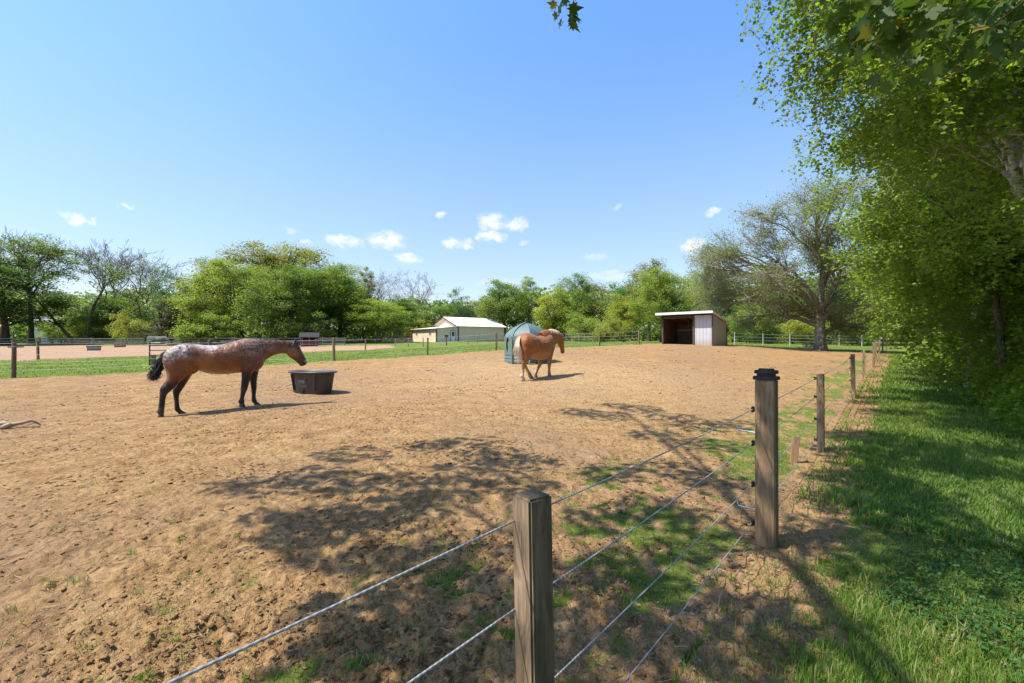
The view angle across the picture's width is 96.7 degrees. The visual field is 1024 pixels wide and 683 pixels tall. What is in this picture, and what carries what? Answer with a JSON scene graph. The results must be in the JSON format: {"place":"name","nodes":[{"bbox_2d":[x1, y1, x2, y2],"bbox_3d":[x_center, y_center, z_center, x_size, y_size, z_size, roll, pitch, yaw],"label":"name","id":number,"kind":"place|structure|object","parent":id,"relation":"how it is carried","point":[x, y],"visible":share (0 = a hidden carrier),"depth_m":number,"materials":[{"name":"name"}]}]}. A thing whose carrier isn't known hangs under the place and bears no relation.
{"place":"outdoors","nodes":[
{"label":"outdoors","id":0,"kind":"place"},
{"bbox_2d":[86,346,101,350],"bbox_3d":[-43.166,0.708,47.000,1.110,0.500,0.750,0,0,-29],"label":"trough","id":1,"kind":"object","parent":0,"point":[93,348],"visible":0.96,"depth_m":46.75,"materials":[{"name":"grey metal"}]},
{"bbox_2d":[113,344,126,346],"bbox_3d":[-53.388,0.587,62.000,1.260,0.420,0.650,0,0,-17],"label":"trough","id":2,"kind":"object","parent":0,"point":[119,345],"visible":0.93,"depth_m":61.75,"materials":[{"name":"plastic"}]},
{"bbox_2d":[0,346,393,361],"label":"riding arena ground","id":3,"kind":"structure","parent":0,"point":[64,352],"depth_m":44.31,"materials":[{"name":"beige sand"}]},
{"bbox_2d":[0,339,365,359],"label":"wire fence","id":4,"kind":"object","parent":3,"relation":"on","point":[37,353],"visible":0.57,"depth_m":29.51,"materials":[{"name":"grey metal"}]},
{"bbox_2d":[299,332,319,345],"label":"feeder hut","id":5,"kind":"object","parent":3,"relation":"on","point":[312,337],"visible":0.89,"depth_m":66.42,"materials":[{"name":"red wood"}]},
{"bbox_2d":[0,344,880,682],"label":"paddock ground","id":6,"kind":"structure","parent":0,"point":[304,450],"depth_m":4.61,"materials":[{"name":"brown soil"}]},
{"bbox_2d":[0,419,40,429],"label":"driftwood","id":7,"kind":"object","parent":6,"relation":"on","point":[4,424],"visible":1,"depth_m":8.09,"materials":[{"name":"brown wood"}]},
{"bbox_2d":[147,338,306,416],"bbox_3d":[-6.120,0.737,10.012,3.075,1.614,0.630,0,0,-42],"label":"brown horse","id":8,"kind":"object","parent":6,"relation":"on","point":[183,363],"visible":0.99,"depth_m":9.62},
{"bbox_2d":[288,370,337,394],"bbox_3d":[-5.718,1.163,13.050,1.496,0.643,0.930,0,0,20],"label":"stock tank","id":9,"kind":"object","parent":6,"relation":"on","point":[316,382],"visible":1,"depth_m":12.69,"materials":[{"name":"black rubber"}]},
{"bbox_2d":[0,370,845,682],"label":"dirt clods","id":10,"kind":"object","parent":6,"relation":"on","point":[288,638],"visible":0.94,"depth_m":3.26,"materials":[{"name":"brown soil"}]},
{"bbox_2d":[0,356,856,682],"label":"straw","id":11,"kind":"object","parent":6,"relation":"on","point":[396,508],"visible":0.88,"depth_m":4.21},
{"bbox_2d":[504,318,546,363],"bbox_3d":[0.668,-0.041,20.600,1.964,2.015,1.600,0,0,-45],"label":"hay hut","id":12,"kind":"object","parent":6,"relation":"on","point":[512,334],"visible":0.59,"depth_m":20.07,"materials":[{"name":"teal plastic"}]},
{"bbox_2d":[512,329,564,380],"bbox_3d":[0.984,0.426,16.144,2.480,1.764,0.762,0,0,-45],"label":"chestnut horse","id":13,"kind":"object","parent":6,"relation":"on","point":[540,347],"visible":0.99,"depth_m":15.73},
{"bbox_2d":[790,436,799,462],"bbox_3d":[3.754,1.498,6.050,0.085,0.480,0.040,6,0,17],"label":"stake","id":14,"kind":"object","parent":6,"relation":"on","point":[794,453],"visible":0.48,"depth_m":6.03,"materials":[{"name":"beige wood"}]},
{"bbox_2d":[0,0,893,340],"label":"sky","id":15,"kind":"structure","parent":0,"point":[462,144],"materials":[{"name":"blue"}]},
{"bbox_2d":[0,341,1023,682],"bbox_3d":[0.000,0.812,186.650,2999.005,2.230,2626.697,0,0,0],"label":"lawn","id":16,"kind":"structure","parent":0,"point":[396,345],"depth_m":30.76,"materials":[{"name":"green plant"}]},
{"bbox_2d":[0,235,61,342],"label":"bare tree","id":17,"kind":"object","parent":16,"relation":"on","point":[33,278],"visible":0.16,"depth_m":84.92,"materials":[{"name":"grey plant"}]},
{"bbox_2d":[0,226,74,342],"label":"bare tree","id":18,"kind":"object","parent":16,"relation":"on","point":[62,329],"visible":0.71,"depth_m":76.96,"materials":[{"name":"grey plant"}]},
{"bbox_2d":[0,262,84,344],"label":"broadleaf tree","id":19,"kind":"object","parent":16,"relation":"on","point":[10,310],"visible":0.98,"depth_m":74.81,"materials":[{"name":"green plant"}]},
{"bbox_2d":[0,232,91,342],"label":"broadleaf tree","id":20,"kind":"object","parent":16,"relation":"on","point":[56,253],"visible":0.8,"depth_m":81.69,"materials":[{"name":"green plant"}]},
{"bbox_2d":[34,317,62,342],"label":"house","id":21,"kind":"structure","parent":16,"relation":"on","point":[36,331],"depth_m":104.36,"materials":[{"name":"white"}]},
{"bbox_2d":[18,309,92,342],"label":"shrub","id":22,"kind":"object","parent":16,"relation":"on","point":[50,332],"visible":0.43,"depth_m":88.33,"materials":[{"name":"green plant"}]},
{"bbox_2d":[0,338,143,344],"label":"rail fence","id":23,"kind":"object","parent":16,"relation":"on","point":[66,343],"visible":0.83,"depth_m":73.02,"materials":[{"name":"grey wood"}]},
{"bbox_2d":[67,310,122,342],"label":"shrub","id":24,"kind":"object","parent":16,"relation":"on","point":[98,331],"visible":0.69,"depth_m":86.88,"materials":[{"name":"green plant"}]},
{"bbox_2d":[44,239,159,340],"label":"bare tree","id":25,"kind":"object","parent":16,"relation":"on","point":[89,256],"visible":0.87,"depth_m":85.28,"materials":[{"name":"grey plant"}]},
{"bbox_2d":[59,295,157,342],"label":"broadleaf tree","id":26,"kind":"object","parent":16,"relation":"on","point":[104,307],"visible":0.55,"depth_m":90.07,"materials":[{"name":"green plant"}]},
{"bbox_2d":[70,248,167,331],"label":"bare tree","id":27,"kind":"object","parent":16,"relation":"on","point":[114,273],"visible":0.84,"depth_m":85.00,"materials":[{"name":"grey plant"}]},
{"bbox_2d":[71,243,181,342],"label":"bare tree","id":28,"kind":"object","parent":16,"relation":"on","point":[120,281],"visible":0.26,"depth_m":92.83,"materials":[{"name":"grey plant"}]},
{"bbox_2d":[105,305,150,342],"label":"shrub","id":29,"kind":"object","parent":16,"relation":"on","point":[120,332],"visible":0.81,"depth_m":78.37,"materials":[{"name":"green plant"}]},
{"bbox_2d":[108,248,190,341],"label":"bare tree","id":30,"kind":"object","parent":16,"relation":"on","point":[145,275],"visible":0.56,"depth_m":93.77,"materials":[{"name":"grey plant"}]},
{"bbox_2d":[151,355,155,367],"bbox_3d":[-15.436,0.974,19.600,0.130,0.750,0.130,0,0,0],"label":"gate post","id":31,"kind":"object","parent":16,"relation":"on","point":[153,358],"visible":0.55,"depth_m":19.54,"materials":[{"name":"grey metal"}]},
{"bbox_2d":[125,298,184,343],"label":"cedar tree","id":32,"kind":"object","parent":16,"relation":"on","point":[161,335],"visible":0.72,"depth_m":77.28,"materials":[{"name":"green plant"}]},
{"bbox_2d":[147,337,166,344],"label":"farm gate","id":33,"kind":"structure","parent":16,"relation":"on","point":[156,342],"depth_m":73.57,"materials":[{"name":"grey metal"}]},
{"bbox_2d":[145,264,190,342],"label":"young tree","id":34,"kind":"object","parent":16,"relation":"on","point":[160,286],"visible":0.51,"depth_m":85.23,"materials":[{"name":"green plant"}]},
{"bbox_2d":[155,293,200,342],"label":"cedar tree","id":35,"kind":"object","parent":16,"relation":"on","point":[178,317],"visible":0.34,"depth_m":78.60,"materials":[{"name":"green plant"}]},
{"bbox_2d":[149,340,220,364],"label":"farm gate","id":36,"kind":"structure","parent":16,"relation":"on","point":[171,345],"depth_m":20.29,"materials":[{"name":"metal"}]},
{"bbox_2d":[161,284,210,342],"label":"young tree","id":37,"kind":"object","parent":16,"relation":"on","point":[179,292],"visible":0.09,"depth_m":90.68,"materials":[{"name":"green plant"}]},
{"bbox_2d":[166,307,258,344],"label":"shrub","id":38,"kind":"object","parent":16,"relation":"on","point":[191,330],"visible":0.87,"depth_m":74.42,"materials":[{"name":"green plant"}]},
{"bbox_2d":[190,255,236,332],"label":"broadleaf tree","id":39,"kind":"object","parent":16,"relation":"on","point":[211,282],"visible":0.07,"depth_m":94.72,"materials":[{"name":"green plant"}]},
{"bbox_2d":[157,256,301,339],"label":"broadleaf tree","id":40,"kind":"object","parent":16,"relation":"on","point":[211,294],"visible":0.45,"depth_m":78.99,"materials":[{"name":"green plant"}]},
{"bbox_2d":[168,337,344,344],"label":"rail fence","id":41,"kind":"object","parent":16,"relation":"on","point":[234,338],"visible":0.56,"depth_m":73.38,"materials":[{"name":"grey wood"}]},
{"bbox_2d":[162,239,376,339],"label":"broadleaf tree","id":42,"kind":"object","parent":16,"relation":"on","point":[281,257],"visible":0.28,"depth_m":92.94,"materials":[{"name":"green plant"}]},
{"bbox_2d":[227,261,342,339],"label":"broadleaf tree","id":43,"kind":"object","parent":16,"relation":"on","point":[286,280],"visible":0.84,"depth_m":76.24,"materials":[{"name":"green plant"}]},
{"bbox_2d":[263,304,338,342],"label":"shrub","id":44,"kind":"object","parent":16,"relation":"on","point":[288,326],"visible":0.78,"depth_m":76.24,"materials":[{"name":"green plant"}]},
{"bbox_2d":[0,330,639,377],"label":"wire fence","id":45,"kind":"object","parent":16,"relation":"on","point":[14,346],"visible":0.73,"depth_m":18.99,"materials":[{"name":"grey metal"}]},
{"bbox_2d":[279,260,373,342],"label":"broadleaf tree","id":46,"kind":"object","parent":16,"relation":"on","point":[345,286],"visible":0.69,"depth_m":84.09,"materials":[{"name":"green plant"}]},
{"bbox_2d":[314,262,368,341],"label":"broadleaf tree","id":47,"kind":"object","parent":16,"relation":"on","point":[339,329],"visible":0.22,"depth_m":91.64,"materials":[{"name":"green plant"}]},
{"bbox_2d":[351,266,377,341],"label":"broadleaf tree","id":48,"kind":"object","parent":16,"relation":"on","point":[369,281],"visible":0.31,"depth_m":95.81,"materials":[{"name":"green plant"}]},
{"bbox_2d":[339,262,408,307],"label":"bare tree","id":49,"kind":"object","parent":16,"relation":"on","point":[395,278],"visible":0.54,"depth_m":99.88,"materials":[{"name":"grey plant"}]},
{"bbox_2d":[354,275,399,307],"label":"bare tree","id":50,"kind":"object","parent":16,"relation":"on","point":[381,294],"visible":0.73,"depth_m":97.81,"materials":[{"name":"grey plant"}]},
{"bbox_2d":[344,298,413,342],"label":"broadleaf tree","id":51,"kind":"object","parent":16,"relation":"on","point":[379,322],"visible":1,"depth_m":82.43,"materials":[{"name":"green plant"}]},
{"bbox_2d":[386,335,411,342],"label":"rail fence","id":52,"kind":"object","parent":16,"relation":"on","point":[395,336],"visible":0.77,"depth_m":85.93,"materials":[{"name":"grey wood"}]},
{"bbox_2d":[382,293,431,340],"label":"broadleaf tree","id":53,"kind":"object","parent":16,"relation":"on","point":[404,303],"visible":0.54,"depth_m":98.22,"materials":[{"name":"green plant"}]},
{"bbox_2d":[401,314,430,341],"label":"shrub","id":54,"kind":"object","parent":16,"relation":"on","point":[406,334],"visible":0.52,"depth_m":95.88,"materials":[{"name":"green plant"}]},
{"bbox_2d":[394,271,440,324],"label":"bare tree","id":55,"kind":"object","parent":16,"relation":"on","point":[412,292],"visible":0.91,"depth_m":111.26,"materials":[{"name":"grey plant"}]},
{"bbox_2d":[395,337,467,346],"bbox_3d":[-9.690,0.214,61.075,11.605,1.573,7.286,0,0,-15],"label":"wire fence","id":56,"kind":"object","parent":16,"relation":"on","point":[423,342],"visible":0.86,"depth_m":59.97,"materials":[{"name":"grey metal"}]},
{"bbox_2d":[416,303,466,325],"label":"broadleaf tree","id":57,"kind":"object","parent":16,"relation":"on","point":[443,310],"visible":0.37,"depth_m":106.25,"materials":[{"name":"green plant"}]},
{"bbox_2d":[411,317,506,341],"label":"barn","id":58,"kind":"structure","parent":16,"relation":"on","point":[453,328],"depth_m":90.75,"materials":[{"name":"beige"}]},
{"bbox_2d":[0,265,919,342],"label":"woodland","id":59,"kind":"object","parent":16,"relation":"on","point":[16,331],"visible":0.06,"depth_m":112.90,"materials":[{"name":"green plant"}]},
{"bbox_2d":[444,287,475,317],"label":"young tree","id":60,"kind":"object","parent":16,"relation":"on","point":[463,311],"visible":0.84,"depth_m":103.32,"materials":[{"name":"green plant"}]},
{"bbox_2d":[460,298,481,317],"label":"young tree","id":61,"kind":"object","parent":16,"relation":"on","point":[473,303],"visible":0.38,"depth_m":107.55,"materials":[{"name":"green plant"}]},
{"bbox_2d":[472,278,534,334],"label":"broadleaf tree","id":62,"kind":"object","parent":16,"relation":"on","point":[486,309],"visible":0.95,"depth_m":98.46,"materials":[{"name":"green plant"}]},
{"bbox_2d":[503,276,550,324],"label":"broadleaf tree","id":63,"kind":"object","parent":16,"relation":"on","point":[528,291],"visible":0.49,"depth_m":103.77,"materials":[{"name":"green plant"}]},
{"bbox_2d":[531,286,575,335],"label":"broadleaf tree","id":64,"kind":"object","parent":16,"relation":"on","point":[555,321],"visible":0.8,"depth_m":84.54,"materials":[{"name":"green plant"}]},
{"bbox_2d":[549,271,601,340],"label":"broadleaf tree","id":65,"kind":"object","parent":16,"relation":"on","point":[585,287],"visible":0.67,"depth_m":99.56,"materials":[{"name":"green plant"}]},
{"bbox_2d":[566,333,593,341],"bbox_3d":[9.263,-0.423,62.991,0.112,1.440,6.715,0,0,-25],"label":"rail fence","id":66,"kind":"object","parent":16,"relation":"on","point":[584,336],"visible":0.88,"depth_m":61.15,"materials":[{"name":"grey wood"}]},
{"bbox_2d":[561,305,603,341],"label":"shrub","id":67,"kind":"object","parent":16,"relation":"on","point":[588,326],"visible":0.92,"depth_m":77.45,"materials":[{"name":"green plant"}]},
{"bbox_2d":[584,281,613,339],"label":"young tree","id":68,"kind":"object","parent":16,"relation":"on","point":[598,309],"visible":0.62,"depth_m":98.47,"materials":[{"name":"green plant"}]},
{"bbox_2d":[590,313,632,341],"bbox_3d":[13.169,-1.678,60.053,4.657,4.262,4.382,0,0,-37],"label":"shrub","id":69,"kind":"object","parent":16,"relation":"on","point":[604,331],"visible":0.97,"depth_m":59.71,"materials":[{"name":"green plant"}]},
{"bbox_2d":[596,278,644,340],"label":"broadleaf tree","id":70,"kind":"object","parent":16,"relation":"on","point":[619,292],"visible":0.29,"depth_m":94.87,"materials":[{"name":"green plant"}]},
{"bbox_2d":[602,292,643,337],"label":"broadleaf tree","id":71,"kind":"object","parent":16,"relation":"on","point":[629,319],"visible":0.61,"depth_m":65.22,"materials":[{"name":"green plant"}]},
{"bbox_2d":[622,257,677,340],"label":"broadleaf tree","id":72,"kind":"object","parent":16,"relation":"on","point":[653,262],"visible":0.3,"depth_m":86.97,"materials":[{"name":"green plant"}]},
{"bbox_2d":[625,266,697,341],"bbox_3d":[18.289,-4.455,55.864,10.822,9.640,6.750,0,0,-33],"label":"broadleaf tree","id":73,"kind":"object","parent":16,"relation":"on","point":[663,301],"visible":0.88,"depth_m":54.87,"materials":[{"name":"green plant"}]},
{"bbox_2d":[655,310,729,345],"bbox_3d":[15.220,-0.911,38.419,3.692,3.021,4.810,0,0,-45],"label":"animal shelter","id":74,"kind":"object","parent":16,"relation":"on","point":[707,328],"visible":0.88,"depth_m":37.38,"materials":[{"name":"white"}]},
{"bbox_2d":[368,379,1022,682],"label":"leaf litter","id":75,"kind":"object","parent":16,"relation":"on","point":[693,633],"visible":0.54,"depth_m":2.89,"materials":[{"name":"brown plant"}]},
{"bbox_2d":[674,265,721,310],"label":"broadleaf tree","id":76,"kind":"object","parent":16,"relation":"on","point":[693,279],"visible":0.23,"depth_m":82.98,"materials":[{"name":"green plant"}]},
{"bbox_2d":[705,267,751,336],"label":"broadleaf tree","id":77,"kind":"object","parent":16,"relation":"on","point":[729,310],"visible":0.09,"depth_m":77.27,"materials":[{"name":"green plant"}]},
{"bbox_2d":[722,303,789,343],"bbox_3d":[32.371,-2.590,61.841,7.562,6.745,7.115,0,0,-16],"label":"shrub","id":78,"kind":"object","parent":16,"relation":"on","point":[731,336],"visible":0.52,"depth_m":60.99,"materials":[{"name":"green plant"}]},
{"bbox_2d":[731,288,799,340],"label":"broadleaf tree","id":79,"kind":"object","parent":16,"relation":"on","point":[735,309],"visible":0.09,"depth_m":69.99,"materials":[{"name":"green plant"}]},
{"bbox_2d":[679,168,897,350],"bbox_3d":[22.647,-6.138,36.963,16.944,14.371,11.750,0,0,0],"label":"oak tree","id":80,"kind":"object","parent":16,"relation":"on","point":[816,308],"visible":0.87,"depth_m":36.42,"materials":[{"name":"green plant"}]},
{"bbox_2d":[766,313,828,344],"bbox_3d":[37.181,-1.679,59.777,7.318,4.855,6.885,0,0,18],"label":"shrub","id":81,"kind":"object","parent":16,"relation":"on","point":[795,329],"visible":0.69,"depth_m":58.79,"materials":[{"name":"green plant"}]},
{"bbox_2d":[734,332,883,345],"bbox_3d":[33.559,-0.092,50.326,23.490,1.683,0.122,0,0,-21],"label":"rail fence","id":82,"kind":"object","parent":16,"relation":"on","point":[789,338],"visible":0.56,"depth_m":48.88,"materials":[{"name":"wood"}]},
{"bbox_2d":[796,339,823,349],"bbox_3d":[24.434,0.195,36.794,3.133,1.007,1.714,0,0,-24],"label":"brush pile","id":83,"kind":"object","parent":16,"relation":"on","point":[810,346],"visible":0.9,"depth_m":36.57,"materials":[{"name":"brown wood"}]},
{"bbox_2d":[788,275,860,343],"bbox_3d":[44.669,-4.607,63.913,12.126,10.290,9.981,0,0,6],"label":"broadleaf tree","id":84,"kind":"object","parent":16,"relation":"on","point":[831,337],"visible":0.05,"depth_m":63.64,"materials":[{"name":"green plant"}]},
{"bbox_2d":[826,306,885,345],"bbox_3d":[41.774,-1.911,55.787,6.830,5.686,6.426,0,0,39],"label":"shrub","id":85,"kind":"object","parent":16,"relation":"on","point":[856,336],"visible":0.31,"depth_m":54.66,"materials":[{"name":"green plant"}]},
{"bbox_2d":[838,271,889,344],"bbox_3d":[46.654,-4.894,59.921,8.110,11.060,8.193,0,0,-43],"label":"broadleaf tree","id":86,"kind":"object","parent":16,"relation":"on","point":[853,301],"visible":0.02,"depth_m":59.45,"materials":[{"name":"green plant"}]},
{"bbox_2d":[855,280,893,345],"bbox_3d":[45.440,-5.493,54.363,8.835,12.594,6.677,0,0,-3],"label":"broadleaf tree","id":87,"kind":"object","parent":16,"relation":"on","point":[874,309],"visible":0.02,"depth_m":54.27,"materials":[{"name":"green plant"}]},
{"bbox_2d":[877,443,1023,680],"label":"ground cover","id":88,"kind":"object","parent":16,"relation":"on","point":[980,625],"visible":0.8,"depth_m":2.93,"materials":[{"name":"green plant"}]},
{"bbox_2d":[678,351,1023,682],"bbox_3d":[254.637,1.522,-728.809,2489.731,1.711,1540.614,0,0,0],"label":"grass path","id":89,"kind":"structure","parent":0,"point":[725,651],"depth_m":2.91,"materials":[{"name":"green plant"}]},
{"bbox_2d":[165,338,886,682],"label":"wire fence","id":90,"kind":"object","parent":89,"relation":"on","point":[533,586],"visible":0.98,"depth_m":1.37,"materials":[{"name":"brown wood"}]},
{"bbox_2d":[547,0,1023,97],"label":"maple tree","id":91,"kind":"object","parent":89,"relation":"on","point":[890,35],"visible":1,"depth_m":2.79,"materials":[{"name":"green plant"}]},
{"bbox_2d":[615,392,1023,682],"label":"weeds","id":92,"kind":"object","parent":89,"relation":"on","point":[716,578],"visible":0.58,"depth_m":2.57,"materials":[{"name":"green plant"}]},
{"bbox_2d":[736,0,1023,297],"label":"birch tree","id":93,"kind":"object","parent":89,"relation":"on","point":[969,114],"visible":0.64,"depth_m":6.89,"materials":[{"name":"green plant"}]},
{"bbox_2d":[800,51,1023,402],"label":"birch tree","id":94,"kind":"object","parent":89,"relation":"on","point":[902,274],"visible":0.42,"depth_m":10.97,"materials":[{"name":"green plant"}]},
{"bbox_2d":[832,46,1023,388],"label":"birch tree","id":95,"kind":"object","parent":89,"relation":"on","point":[873,293],"visible":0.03,"depth_m":14.79,"materials":[{"name":"green plant"}]},
{"bbox_2d":[833,98,1023,375],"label":"birch tree","id":96,"kind":"object","parent":89,"relation":"on","point":[870,300],"depth_m":19.27,"materials":[{"name":"green plant"}]},
{"bbox_2d":[870,173,1001,366],"bbox_3d":[21.712,-4.882,22.366,9.405,13.060,7.432,0,0,-43],"label":"birch tree","id":97,"kind":"object","parent":89,"relation":"on","point":[921,362],"depth_m":22.93,"materials":[{"name":"green plant"}]},
{"bbox_2d":[925,100,1023,348],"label":"birch tree","id":98,"kind":"object","parent":89,"relation":"on","point":[1020,322],"visible":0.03,"depth_m":10.40,"materials":[{"name":"green plant"}]},
{"bbox_2d":[942,303,1007,357],"bbox_3d":[15.179,-0.242,15.300,2.194,3.753,2.328,0,0,38],"label":"birch tree","id":99,"kind":"object","parent":89,"relation":"on","point":[968,317],"visible":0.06,"depth_m":15.14,"materials":[{"name":"green plant"}]},
{"bbox_2d":[933,302,1023,439],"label":"undergrowth","id":100,"kind":"object","parent":89,"relation":"on","point":[1014,398],"visible":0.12,"depth_m":9.83,"materials":[{"name":"green plant"}]},
{"bbox_2d":[945,290,1016,354],"bbox_3d":[13.945,-0.632,13.198,2.584,4.560,2.394,0,0,0],"label":"birch tree","id":101,"kind":"object","parent":89,"relation":"on","point":[988,316],"visible":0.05,"depth_m":13.04,"materials":[{"name":"green plant"}]}
]}

